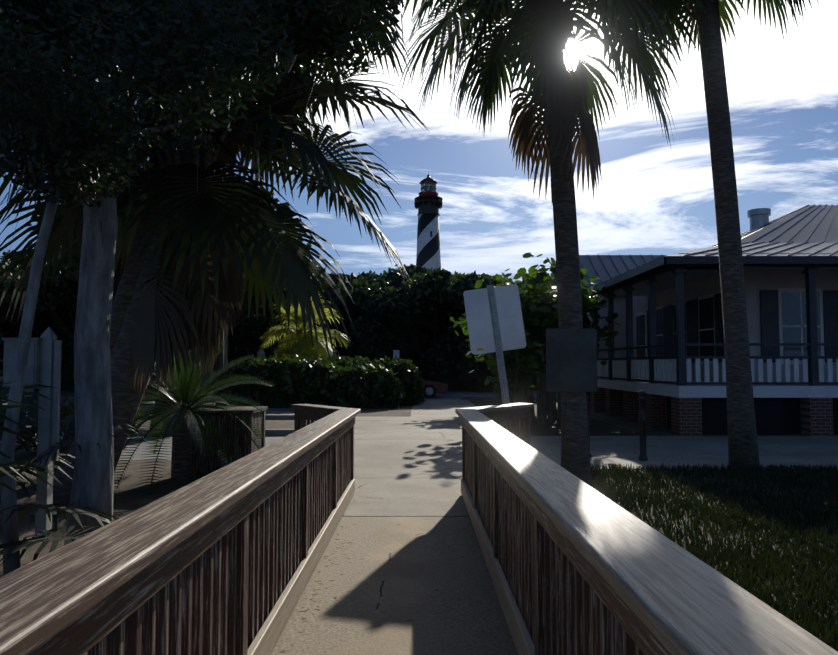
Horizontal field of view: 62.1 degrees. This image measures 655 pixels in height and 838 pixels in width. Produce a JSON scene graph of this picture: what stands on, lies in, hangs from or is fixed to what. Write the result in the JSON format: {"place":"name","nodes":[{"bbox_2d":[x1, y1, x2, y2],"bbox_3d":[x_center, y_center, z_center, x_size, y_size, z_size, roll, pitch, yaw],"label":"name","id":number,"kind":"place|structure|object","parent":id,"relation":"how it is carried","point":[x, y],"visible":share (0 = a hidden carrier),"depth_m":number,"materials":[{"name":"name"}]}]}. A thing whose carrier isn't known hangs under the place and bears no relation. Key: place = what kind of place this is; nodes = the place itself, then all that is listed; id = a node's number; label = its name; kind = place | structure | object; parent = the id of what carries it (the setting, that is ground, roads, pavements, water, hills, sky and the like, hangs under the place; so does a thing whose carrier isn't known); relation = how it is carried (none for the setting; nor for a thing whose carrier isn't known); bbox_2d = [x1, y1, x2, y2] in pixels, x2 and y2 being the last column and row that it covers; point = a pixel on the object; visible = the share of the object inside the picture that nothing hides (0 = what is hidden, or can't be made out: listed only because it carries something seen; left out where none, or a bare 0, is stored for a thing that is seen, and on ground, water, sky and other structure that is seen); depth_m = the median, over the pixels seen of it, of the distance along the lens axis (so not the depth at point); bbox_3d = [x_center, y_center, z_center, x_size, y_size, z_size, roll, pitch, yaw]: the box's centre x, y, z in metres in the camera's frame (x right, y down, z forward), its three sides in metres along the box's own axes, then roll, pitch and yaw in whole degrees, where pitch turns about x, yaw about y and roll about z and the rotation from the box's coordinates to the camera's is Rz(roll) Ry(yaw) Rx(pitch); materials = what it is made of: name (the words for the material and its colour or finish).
{"place":"outdoors","nodes":[
{"label":"outdoors","id":0,"kind":"place"},
{"bbox_2d":[0,360,33,399],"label":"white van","id":1,"kind":"object","parent":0,"point":[1,378],"visible":0.04,"depth_m":28.10,"materials":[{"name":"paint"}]},
{"bbox_2d":[0,259,55,323],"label":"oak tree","id":2,"kind":"object","parent":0,"point":[5,304],"visible":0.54,"depth_m":21.21,"materials":[{"name":"green plant"}]},
{"bbox_2d":[32,402,227,427],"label":"ornamental grass tufts","id":3,"kind":"object","parent":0,"point":[135,416],"visible":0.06,"depth_m":17.08,"materials":[{"name":"green plant"}]},
{"bbox_2d":[0,404,360,654],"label":"ramp rail","id":4,"kind":"object","parent":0,"point":[224,560],"visible":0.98,"depth_m":2.58,"materials":[{"name":"wood"}]},
{"bbox_2d":[27,389,556,399],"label":"asphalt road","id":5,"kind":"structure","parent":0,"point":[452,395],"depth_m":36.05,"materials":[{"name":"grey asphalt"}]},
{"bbox_2d":[215,256,331,394],"bbox_3d":[-10.681,-0.774,35.714,11.356,8.524,10.304,-1,-3,26],"label":"oak tree","id":6,"kind":"object","parent":5,"relation":"on","point":[218,362],"depth_m":35.87,"materials":[{"name":"green plant"}]},
{"bbox_2d":[259,291,350,361],"bbox_3d":[-5.335,0.772,32.988,4.436,5.085,3.986,0,-3,0],"label":"young palm","id":7,"kind":"object","parent":5,"relation":"on","point":[292,345],"depth_m":32.27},
{"bbox_2d":[393,350,399,358],"bbox_3d":[-1.167,2.315,35.887,0.320,2.300,0.037,0,-3,0],"label":"sign","id":8,"kind":"object","parent":5,"relation":"on","point":[396,352],"visible":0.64,"depth_m":35.92,"materials":[{"name":"metal"}]},
{"bbox_2d":[421,377,447,397],"bbox_3d":[-0.863,2.618,33.071,4.400,1.400,1.830,0,-3,0],"label":"maroon car","id":9,"kind":"object","parent":5,"relation":"on","point":[433,388],"visible":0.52,"depth_m":32.16,"materials":[{"name":"paint"}]},
{"bbox_2d":[342,516,468,516],"bbox_3d":[-0.132,1.954,7.183,1.640,0.014,0.022,0,-3,0],"label":"ramp expansion joint","id":10,"kind":"object","parent":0,"point":[405,516],"visible":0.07,"depth_m":7.17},
{"bbox_2d":[0,386,837,654],"bbox_3d":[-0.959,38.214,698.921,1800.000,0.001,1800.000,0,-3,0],"label":"ground","id":11,"kind":"structure","parent":0,"point":[126,496],"depth_m":9.08,"materials":[{"name":"grey concrete"}]},
{"bbox_2d":[1,327,61,539],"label":"utility post box","id":12,"kind":"object","parent":11,"relation":"on","point":[44,360],"visible":0.83,"depth_m":6.33,"materials":[{"name":"white paint"}]},
{"bbox_2d":[0,370,146,566],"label":"palmetto understory fronds","id":13,"kind":"object","parent":11,"relation":"on","point":[25,456],"visible":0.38,"depth_m":5.89,"materials":[{"name":"green plant"}]},
{"bbox_2d":[0,388,360,459],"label":"asphalt lot","id":14,"kind":"structure","parent":11,"relation":"on","point":[137,455],"depth_m":14.02,"materials":[{"name":"grey asphalt"}]},
{"bbox_2d":[1,319,39,334],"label":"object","id":15,"kind":"object","parent":14,"relation":"on","point":[14,323],"depth_m":40.06,"materials":[{"name":"green plant"}]},
{"bbox_2d":[0,243,236,376],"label":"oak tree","id":16,"kind":"object","parent":14,"relation":"on","point":[62,317],"visible":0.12,"depth_m":24.33,"materials":[{"name":"green plant"}]},
{"bbox_2d":[1,419,314,428],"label":"planting bed soil","id":17,"kind":"structure","parent":14,"relation":"on","point":[279,423],"depth_m":18.09,"materials":[{"name":"brown soil"}]},
{"bbox_2d":[26,176,311,436],"bbox_3d":[-5.446,-0.555,15.429,5.983,5.974,5.905,0,-3,0],"label":"oak tree","id":18,"kind":"object","parent":14,"relation":"on","point":[76,260],"depth_m":15.17,"materials":[{"name":"green plant"}]},
{"bbox_2d":[50,250,307,309],"bbox_3d":[-8.002,-0.735,23.030,8.580,7.107,7.692,0,-3,0],"label":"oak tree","id":19,"kind":"object","parent":14,"relation":"on","point":[75,275],"depth_m":23.38,"materials":[{"name":"green plant"}]},
{"bbox_2d":[257,349,264,359],"bbox_3d":[-6.910,2.052,30.390,0.380,2.250,0.253,0,-3,0],"label":"pay station meter","id":20,"kind":"object","parent":14,"relation":"on","point":[261,352],"visible":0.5,"depth_m":30.36,"materials":[{"name":"metal"}]},
{"bbox_2d":[228,302,325,336],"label":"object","id":21,"kind":"object","parent":14,"relation":"on","point":[266,310],"visible":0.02,"depth_m":43.64,"materials":[{"name":"green plant"}]},
{"bbox_2d":[212,353,344,407],"bbox_3d":[-5.058,2.822,26.367,5.637,3.736,3.259,0,-3,0],"label":"clipped hedge","id":22,"kind":"object","parent":14,"relation":"on","point":[297,379],"visible":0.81,"depth_m":25.29,"materials":[{"name":"green plant"}]},
{"bbox_2d":[23,397,556,435],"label":"kerb stones","id":23,"kind":"object","parent":14,"relation":"on","point":[277,432],"visible":0.07,"depth_m":19.77,"materials":[{"name":"concrete"}]},
{"bbox_2d":[263,272,391,342],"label":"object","id":24,"kind":"object","parent":14,"relation":"on","point":[353,283],"visible":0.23,"depth_m":43.35,"materials":[{"name":"green plant"}]},
{"bbox_2d":[114,342,274,494],"bbox_3d":[-3.358,1.148,9.706,2.704,2.291,2.640,0,-3,0],"label":"sago palm cycad","id":25,"kind":"object","parent":11,"relation":"on","point":[183,392],"visible":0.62,"depth_m":9.57,"materials":[{"name":"green plant"}]},
{"bbox_2d":[0,0,404,574],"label":"cedar tree","id":26,"kind":"object","parent":11,"relation":"on","point":[189,35],"depth_m":4.90,"materials":[{"name":"green plant"}]},
{"bbox_2d":[0,26,438,504],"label":"palm","id":27,"kind":"object","parent":11,"relation":"on","point":[187,307],"depth_m":7.81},
{"bbox_2d":[187,406,267,478],"bbox_3d":[-2.756,1.643,10.088,0.920,0.940,0.920,0,-3,0],"label":"bin enclosure box","id":28,"kind":"object","parent":11,"relation":"on","point":[243,441],"visible":0.56,"depth_m":9.68,"materials":[{"name":"brown wood"}]},
{"bbox_2d":[53,0,413,478],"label":"tall palm","id":29,"kind":"object","parent":11,"relation":"on","point":[256,162],"depth_m":9.05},
{"bbox_2d":[23,431,489,654],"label":"leaf litter debris","id":30,"kind":"object","parent":11,"relation":"on","point":[292,645],"visible":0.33,"depth_m":4.84,"materials":[{"name":"brown plant"}]},
{"bbox_2d":[0,311,545,391],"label":"understory shrub","id":31,"kind":"object","parent":11,"relation":"on","point":[450,363],"visible":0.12,"depth_m":40.32,"materials":[{"name":"green plant"}]},
{"bbox_2d":[328,355,376,370],"bbox_3d":[-2.761,2.919,28.372,3.759,3.604,2.778,0,-3,0],"label":"clipped hedge","id":32,"kind":"object","parent":11,"relation":"on","point":[342,361],"visible":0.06,"depth_m":27.98,"materials":[{"name":"green plant"}]},
{"bbox_2d":[331,363,405,408],"bbox_3d":[-1.904,2.799,25.831,2.889,2.988,2.550,0,-3,0],"label":"clipped hedge","id":33,"kind":"object","parent":11,"relation":"on","point":[359,386],"visible":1,"depth_m":25.06,"materials":[{"name":"green plant"}]},
{"bbox_2d":[270,517,517,654],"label":"ramp slab","id":34,"kind":"structure","parent":11,"relation":"on","point":[385,591],"depth_m":4.63,"materials":[{"name":"concrete"}]},
{"bbox_2d":[356,263,433,283],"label":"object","id":35,"kind":"object","parent":11,"relation":"on","point":[395,275],"visible":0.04,"depth_m":55.94,"materials":[{"name":"green plant"}]},
{"bbox_2d":[366,355,425,405],"bbox_3d":[-1.084,2.873,27.438,2.766,3.564,2.512,0,-3,0],"label":"clipped hedge","id":36,"kind":"object","parent":11,"relation":"on","point":[409,377],"visible":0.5,"depth_m":26.84,"materials":[{"name":"green plant"}]},
{"bbox_2d":[344,268,465,348],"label":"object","id":37,"kind":"object","parent":11,"relation":"on","point":[391,305],"visible":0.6,"depth_m":40.79,"materials":[{"name":"green plant"}]},
{"bbox_2d":[414,172,442,269],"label":"lighthouse","id":38,"kind":"object","parent":11,"relation":"on","point":[428,202],"visible":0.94,"depth_m":185.18,"materials":[{"name":"black paint"}]},
{"bbox_2d":[407,272,546,337],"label":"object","id":39,"kind":"object","parent":11,"relation":"on","point":[458,287],"visible":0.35,"depth_m":40.01,"materials":[{"name":"green plant"}]},
{"bbox_2d":[522,273,555,288],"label":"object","id":40,"kind":"object","parent":11,"relation":"on","point":[549,276],"visible":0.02,"depth_m":44.62,"materials":[{"name":"green plant"}]},
{"bbox_2d":[455,403,837,654],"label":"ramp rail","id":41,"kind":"object","parent":11,"relation":"on","point":[576,565],"visible":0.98,"depth_m":2.33,"materials":[{"name":"wood"}]},
{"bbox_2d":[586,253,837,435],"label":"house","id":42,"kind":"structure","parent":11,"relation":"on","point":[665,350],"depth_m":17.83,"materials":[{"name":"grey wood"}]},
{"bbox_2d":[579,204,837,296],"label":"house roof","id":43,"kind":"structure","parent":42,"relation":"attached to","point":[811,229],"depth_m":18.86,"materials":[{"name":"grey metal"}]},
{"bbox_2d":[0,0,837,281],"label":"sky","id":44,"kind":"structure","parent":0,"point":[650,198],"materials":[{"name":"blue"}]},
{"bbox_2d":[343,417,537,515],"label":"walkway","id":45,"kind":"structure","parent":0,"point":[401,472],"depth_m":10.60,"materials":[{"name":"concrete"}]},
{"bbox_2d":[463,284,525,432],"bbox_3d":[1.090,0.743,9.950,0.902,2.738,0.045,0,-3,0],"label":"road sign back","id":46,"kind":"object","parent":45,"relation":"on","point":[494,317],"visible":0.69,"depth_m":10.01,"materials":[{"name":"metal"}]},
{"bbox_2d":[526,0,591,484],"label":"palm trunk","id":47,"kind":"object","parent":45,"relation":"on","point":[575,456],"visible":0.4,"depth_m":8.93,"materials":[{"name":"brown plant"}]},
{"bbox_2d":[389,0,710,198],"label":"palm fronds","id":48,"kind":"object","parent":47,"relation":"attached to","point":[570,98],"visible":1,"depth_m":9.24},
{"bbox_2d":[546,329,596,391],"bbox_3d":[1.926,0.419,8.896,0.640,0.800,0.240,0,-3,0],"label":"sign","id":49,"kind":"object","parent":47,"relation":"attached to","point":[571,360],"visible":1,"depth_m":8.78,"materials":[{"name":"black metal"}]},
{"bbox_2d":[411,400,476,416],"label":"sidewalk","id":50,"kind":"structure","parent":0,"point":[436,408],"depth_m":25.21,"materials":[{"name":"concrete"}]},
{"bbox_2d":[470,401,647,435],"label":"pavement","id":51,"kind":"structure","parent":0,"point":[599,428],"depth_m":17.06,"materials":[{"name":"grey concrete"}]},
{"bbox_2d":[450,312,545,428],"bbox_3d":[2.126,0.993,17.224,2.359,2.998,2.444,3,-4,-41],"label":"sea grape shrub","id":52,"kind":"object","parent":51,"relation":"on","point":[521,366],"visible":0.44,"depth_m":16.94,"materials":[{"name":"green plant"}]},
{"bbox_2d":[462,253,587,424],"bbox_3d":[3.148,0.262,18.595,3.762,4.613,2.856,1,-3,-16],"label":"sea grape shrub","id":53,"kind":"object","parent":51,"relation":"on","point":[539,309],"visible":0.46,"depth_m":18.18,"materials":[{"name":"green plant"}]},
{"bbox_2d":[516,258,620,418],"bbox_3d":[4.140,0.381,20.597,3.013,4.595,3.373,1,-3,-15],"label":"sea grape shrub","id":54,"kind":"object","parent":51,"relation":"on","point":[589,303],"visible":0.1,"depth_m":20.01,"materials":[{"name":"green plant"}]},
{"bbox_2d":[518,436,837,468],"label":"sidewalk","id":55,"kind":"structure","parent":0,"point":[712,450],"depth_m":12.68,"materials":[{"name":"concrete"}]},
{"bbox_2d":[586,395,591,457],"bbox_3d":[2.842,1.678,11.795,0.150,1.050,0.146,0,-3,0],"label":"post","id":56,"kind":"object","parent":55,"relation":"on","point":[588,404],"visible":0.44,"depth_m":11.76,"materials":[{"name":"black metal"}]},
{"bbox_2d":[638,391,647,460],"bbox_3d":[3.663,1.607,11.400,0.150,1.150,0.146,0,-3,0],"label":"bollard","id":57,"kind":"object","parent":55,"relation":"on","point":[642,429],"visible":0.94,"depth_m":11.36,"materials":[{"name":"black metal"}]},
{"bbox_2d":[696,0,759,469],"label":"palm trunk","id":58,"kind":"object","parent":55,"relation":"on","point":[742,438],"visible":0.9,"depth_m":10.69,"materials":[{"name":"brown plant"}]},
{"bbox_2d":[598,0,818,70],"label":"palm fronds","id":59,"kind":"object","parent":58,"relation":"attached to","point":[721,6],"visible":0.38,"depth_m":12.03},
{"bbox_2d":[558,462,837,640],"bbox_3d":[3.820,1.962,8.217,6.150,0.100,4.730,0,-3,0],"label":"lawn grass","id":60,"kind":"structure","parent":0,"point":[820,482],"depth_m":7.87,"materials":[{"name":"green plant"}]},
{"bbox_2d":[679,541,837,651],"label":"lawn grass","id":61,"kind":"structure","parent":0,"point":[828,582],"depth_m":5.04,"materials":[{"name":"green plant"}]}
]}

